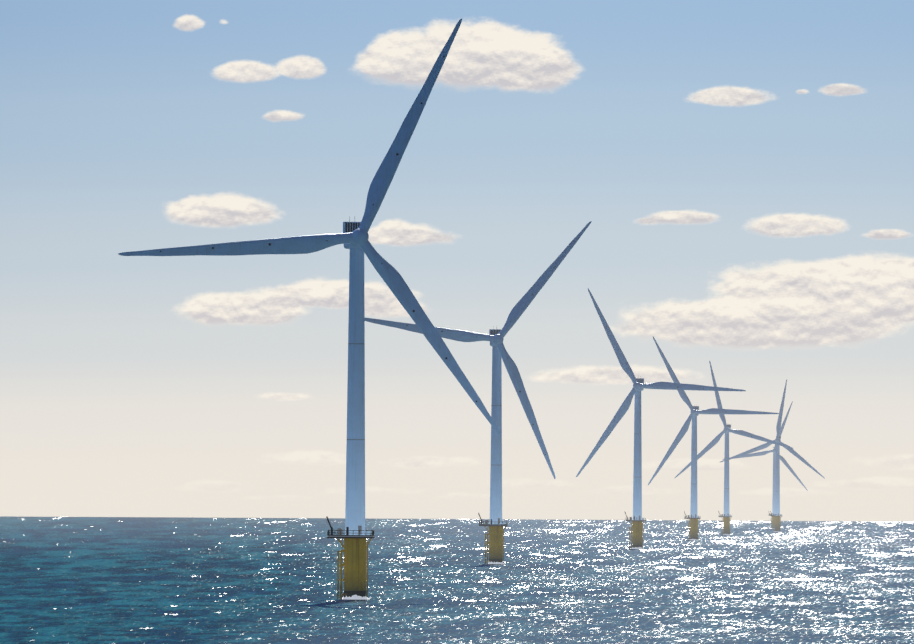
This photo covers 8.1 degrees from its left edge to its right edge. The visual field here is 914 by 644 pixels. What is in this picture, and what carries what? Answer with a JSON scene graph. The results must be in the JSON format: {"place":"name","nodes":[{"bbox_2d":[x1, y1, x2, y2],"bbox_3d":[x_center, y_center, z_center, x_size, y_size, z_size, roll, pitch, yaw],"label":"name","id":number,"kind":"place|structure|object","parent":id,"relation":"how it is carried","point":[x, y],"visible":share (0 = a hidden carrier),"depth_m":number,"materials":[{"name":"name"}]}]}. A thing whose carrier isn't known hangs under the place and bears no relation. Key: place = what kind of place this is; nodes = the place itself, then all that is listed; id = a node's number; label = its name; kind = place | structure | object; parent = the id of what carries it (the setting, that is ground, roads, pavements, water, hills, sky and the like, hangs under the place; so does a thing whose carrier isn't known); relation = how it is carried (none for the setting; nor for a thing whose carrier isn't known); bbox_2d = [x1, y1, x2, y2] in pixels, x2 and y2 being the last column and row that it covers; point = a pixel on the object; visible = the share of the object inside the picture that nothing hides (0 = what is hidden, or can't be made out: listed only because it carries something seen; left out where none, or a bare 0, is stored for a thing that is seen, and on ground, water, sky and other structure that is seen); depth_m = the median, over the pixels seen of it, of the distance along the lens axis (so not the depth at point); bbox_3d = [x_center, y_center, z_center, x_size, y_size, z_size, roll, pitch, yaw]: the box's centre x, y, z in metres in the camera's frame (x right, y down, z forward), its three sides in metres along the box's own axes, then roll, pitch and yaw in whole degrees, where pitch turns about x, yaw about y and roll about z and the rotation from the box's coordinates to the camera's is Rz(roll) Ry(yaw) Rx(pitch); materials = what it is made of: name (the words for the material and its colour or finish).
{"place":"outdoors","nodes":[
{"label":"outdoors","id":0,"kind":"place"},
{"bbox_2d":[0,516,913,643],"bbox_3d":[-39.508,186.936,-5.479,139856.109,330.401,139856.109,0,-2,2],"label":"sea","id":1,"kind":"structure","parent":0,"point":[128,580],"depth_m":1808.70,"materials":[{"name":"liquid"}]},
{"bbox_2d":[118,19,500,599],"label":"turbine","id":2,"kind":"object","parent":1,"relation":"in","point":[353,237],"visible":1,"depth_m":1488.27,"materials":[{"name":"grey metal"}]},
{"bbox_2d":[365,221,591,563],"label":"turbine","id":3,"kind":"object","parent":1,"relation":"in","point":[494,337],"visible":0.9,"depth_m":2398.97,"materials":[{"name":"grey metal"}]},
{"bbox_2d":[576,288,745,548],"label":"turbine","id":4,"kind":"object","parent":1,"relation":"in","point":[636,533],"visible":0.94,"depth_m":3304.47,"materials":[{"name":"grey metal"}]},
{"bbox_2d":[648,337,779,539],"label":"turbine","id":5,"kind":"object","parent":1,"relation":"in","point":[693,517],"visible":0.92,"depth_m":4199.41,"materials":[{"name":"grey metal"}]},
{"bbox_2d":[675,361,793,534],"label":"turbine","id":6,"kind":"object","parent":1,"relation":"in","point":[725,525],"visible":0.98,"depth_m":5103.48,"materials":[{"name":"grey metal"}]},
{"bbox_2d":[723,401,807,528],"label":"turbine","id":7,"kind":"object","parent":1,"relation":"in","point":[784,461],"visible":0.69,"depth_m":6897.41,"materials":[{"name":"grey metal"}]},
{"bbox_2d":[720,380,824,531],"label":"turbine","id":8,"kind":"object","parent":1,"relation":"in","point":[777,519],"visible":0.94,"depth_m":5881.20,"materials":[{"name":"grey metal"}]},
{"bbox_2d":[0,0,913,521],"label":"sky","id":9,"kind":"structure","parent":0,"point":[742,171],"materials":[{"name":"blue"}]}
]}

